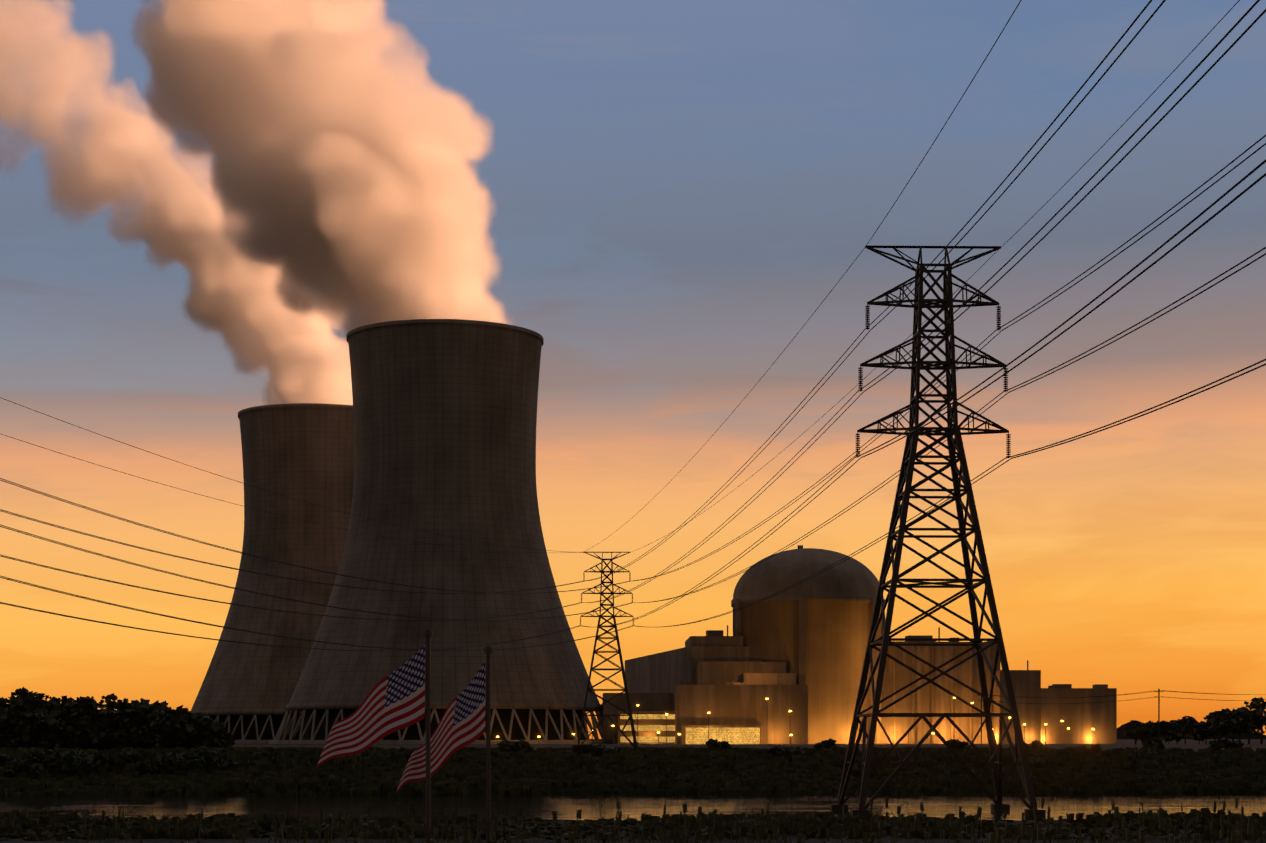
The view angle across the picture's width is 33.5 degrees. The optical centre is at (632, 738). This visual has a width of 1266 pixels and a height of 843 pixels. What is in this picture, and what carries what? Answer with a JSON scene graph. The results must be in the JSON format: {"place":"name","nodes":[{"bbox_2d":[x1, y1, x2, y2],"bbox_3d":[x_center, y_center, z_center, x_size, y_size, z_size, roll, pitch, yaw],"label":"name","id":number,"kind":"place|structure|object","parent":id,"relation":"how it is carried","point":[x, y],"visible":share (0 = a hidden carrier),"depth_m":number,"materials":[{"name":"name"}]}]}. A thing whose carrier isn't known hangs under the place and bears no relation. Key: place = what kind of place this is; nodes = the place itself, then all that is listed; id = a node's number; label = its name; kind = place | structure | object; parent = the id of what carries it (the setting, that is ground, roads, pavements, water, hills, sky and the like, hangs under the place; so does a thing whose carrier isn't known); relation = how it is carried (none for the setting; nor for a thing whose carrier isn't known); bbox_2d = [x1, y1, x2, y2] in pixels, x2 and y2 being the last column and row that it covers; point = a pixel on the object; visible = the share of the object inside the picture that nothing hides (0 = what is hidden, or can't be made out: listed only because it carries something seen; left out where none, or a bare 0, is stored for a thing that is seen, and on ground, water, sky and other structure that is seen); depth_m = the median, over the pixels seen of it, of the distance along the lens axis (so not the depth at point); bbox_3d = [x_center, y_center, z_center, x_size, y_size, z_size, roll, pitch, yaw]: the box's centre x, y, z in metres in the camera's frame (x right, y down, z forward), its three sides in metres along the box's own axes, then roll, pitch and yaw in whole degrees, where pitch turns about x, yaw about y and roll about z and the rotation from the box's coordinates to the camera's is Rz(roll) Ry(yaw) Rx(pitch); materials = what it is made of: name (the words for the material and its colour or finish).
{"place":"outdoors","nodes":[
{"label":"outdoors","id":0,"kind":"place"},
{"bbox_2d":[0,794,1265,820],"bbox_3d":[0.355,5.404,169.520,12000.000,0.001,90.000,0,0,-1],"label":"water","id":1,"kind":"structure","parent":0,"point":[564,807],"depth_m":172.94,"materials":[{"name":"black liquid"}]},
{"bbox_2d":[0,739,1265,842],"bbox_3d":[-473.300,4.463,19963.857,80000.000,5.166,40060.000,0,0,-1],"label":"ground","id":2,"kind":"structure","parent":0,"point":[1254,744],"depth_m":115.48,"materials":[{"name":"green plant"}]},
{"bbox_2d":[204,715,300,739],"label":"columns","id":3,"kind":"structure","parent":2,"relation":"on","point":[261,722],"depth_m":954.85,"materials":[{"name":"black"}]},
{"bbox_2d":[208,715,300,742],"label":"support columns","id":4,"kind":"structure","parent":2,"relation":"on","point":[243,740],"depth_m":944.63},
{"bbox_2d":[189,403,353,714],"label":"tower shell","id":5,"kind":"object","parent":2,"relation":"on","point":[303,452],"visible":0.56,"depth_m":969.36},
{"bbox_2d":[423,629,432,842],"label":"flag pole","id":6,"kind":"object","parent":2,"relation":"on","point":[427,633],"visible":1,"depth_m":26.38,"materials":[{"name":"grey metal"}]},
{"bbox_2d":[316,645,424,767],"bbox_3d":[-3.283,-0.405,26.287,1.358,1.546,0.212,0,0,-11],"label":"flag","id":7,"kind":"object","parent":6,"relation":"attached to","point":[394,701],"visible":1,"depth_m":26.30,"materials":[{"name":"fabric"}]},
{"bbox_2d":[269,709,611,743],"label":"support columns","id":8,"kind":"structure","parent":2,"relation":"on","point":[291,723],"depth_m":765.60,"materials":[{"name":"grey concrete"}]},
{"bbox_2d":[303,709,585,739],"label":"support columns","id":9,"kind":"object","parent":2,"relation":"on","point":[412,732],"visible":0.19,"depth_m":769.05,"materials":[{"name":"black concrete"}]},
{"bbox_2d":[286,319,602,711],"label":"tower shell","id":10,"kind":"object","parent":2,"relation":"on","point":[445,416],"visible":0.96,"depth_m":775.83},
{"bbox_2d":[484,646,492,842],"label":"flag pole","id":11,"kind":"object","parent":2,"relation":"on","point":[488,651],"visible":1,"depth_m":28.40,"materials":[{"name":"grey metal"}]},
{"bbox_2d":[396,662,484,792],"bbox_3d":[-2.600,-0.146,28.212,1.216,1.811,0.466,0,0,-1],"label":"flag","id":12,"kind":"object","parent":11,"relation":"attached to","point":[461,724],"visible":0.92,"depth_m":28.34,"materials":[{"name":"fabric"}]},
{"bbox_2d":[577,552,637,747],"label":"pylon","id":13,"kind":"object","parent":2,"relation":"on","point":[597,652],"visible":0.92,"depth_m":407.15,"materials":[{"name":"grey metal"}]},
{"bbox_2d":[580,573,633,625],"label":"insulators","id":14,"kind":"object","parent":13,"relation":"hanging from","point":[581,597],"visible":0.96,"depth_m":408.32,"materials":[{"name":"brown ceramic"}]},
{"bbox_2d":[0,687,1265,777],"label":"trees","id":15,"kind":"object","parent":2,"relation":"on","point":[107,728],"depth_m":235.49,"materials":[{"name":"green plant"}]},
{"bbox_2d":[0,747,1265,794],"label":"riverbank","id":16,"kind":"structure","parent":2,"relation":"on","point":[702,771],"depth_m":212.73,"materials":[{"name":"green plant"}]},
{"bbox_2d":[0,807,1265,840],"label":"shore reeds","id":17,"kind":"object","parent":2,"relation":"on","point":[54,825],"visible":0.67,"depth_m":114.30,"materials":[{"name":"green plant"}]},
{"bbox_2d":[686,728,759,743],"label":"lit window","id":18,"kind":"structure","parent":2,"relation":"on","point":[730,735],"depth_m":758.38,"materials":[{"name":"yellow glass"}]},
{"bbox_2d":[197,800,1265,842],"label":"weeds","id":19,"kind":"object","parent":2,"relation":"on","point":[801,838],"visible":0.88,"depth_m":30.58,"materials":[{"name":"green plant"}]},
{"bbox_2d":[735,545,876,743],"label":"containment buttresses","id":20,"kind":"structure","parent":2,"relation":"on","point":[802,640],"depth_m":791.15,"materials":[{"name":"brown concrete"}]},
{"bbox_2d":[731,548,884,743],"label":"reactor containment building","id":21,"kind":"structure","parent":2,"relation":"on","point":[840,596],"depth_m":795.04,"materials":[{"name":"concrete"}]},
{"bbox_2d":[496,697,1165,743],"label":"lights","id":22,"kind":"object","parent":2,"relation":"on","point":[791,711],"visible":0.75,"depth_m":764.37},
{"bbox_2d":[602,625,1116,743],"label":"power plant buildings","id":23,"kind":"structure","parent":2,"relation":"on","point":[725,681],"depth_m":806.35,"materials":[{"name":"concrete"}]},
{"bbox_2d":[620,714,674,741],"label":"window bands","id":24,"kind":"object","parent":23,"relation":"attached to","point":[652,727],"visible":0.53,"depth_m":771.74,"materials":[{"name":"yellow glass"}]},
{"bbox_2d":[830,245,1045,817],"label":"pylon","id":25,"kind":"object","parent":2,"relation":"on","point":[908,469],"visible":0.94,"depth_m":149.21,"materials":[{"name":"grey metal"}]},
{"bbox_2d":[0,0,1265,650],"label":"power lines","id":26,"kind":"object","parent":25,"relation":"attached to","point":[792,412],"visible":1,"depth_m":151.66,"materials":[{"name":"black metal"}]},
{"bbox_2d":[856,304,1010,457],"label":"insulators","id":27,"kind":"object","parent":25,"relation":"hanging from","point":[867,323],"visible":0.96,"depth_m":149.98,"materials":[{"name":"brown ceramic"}]},
{"bbox_2d":[977,689,1163,744],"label":"utility poles","id":28,"kind":"object","parent":2,"relation":"on","point":[1158,691],"visible":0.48,"depth_m":603.17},
{"bbox_2d":[988,690,1250,703],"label":"utility wires","id":29,"kind":"object","parent":28,"relation":"attached to","point":[1131,699],"visible":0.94,"depth_m":609.76,"materials":[{"name":"black metal"}]},
{"bbox_2d":[0,0,1265,738],"label":"sky","id":30,"kind":"structure","parent":0,"point":[202,201],"materials":[{"name":"blue"}]},
{"bbox_2d":[27,809,1265,842],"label":"grass","id":31,"kind":"structure","parent":0,"point":[1014,839],"depth_m":33.25,"materials":[{"name":"plant"}]},
{"bbox_2d":[25,796,1255,842],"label":"grass seed heads","id":32,"kind":"object","parent":31,"relation":"on","point":[1250,826],"depth_m":29.25,"materials":[{"name":"brown plant"}]},
{"bbox_2d":[1117,722,1265,738],"bbox_3d":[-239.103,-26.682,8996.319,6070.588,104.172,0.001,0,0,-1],"label":"trees","id":33,"kind":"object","parent":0,"point":[1121,735],"depth_m":9062.24,"materials":[{"name":"green plant"}]}
]}

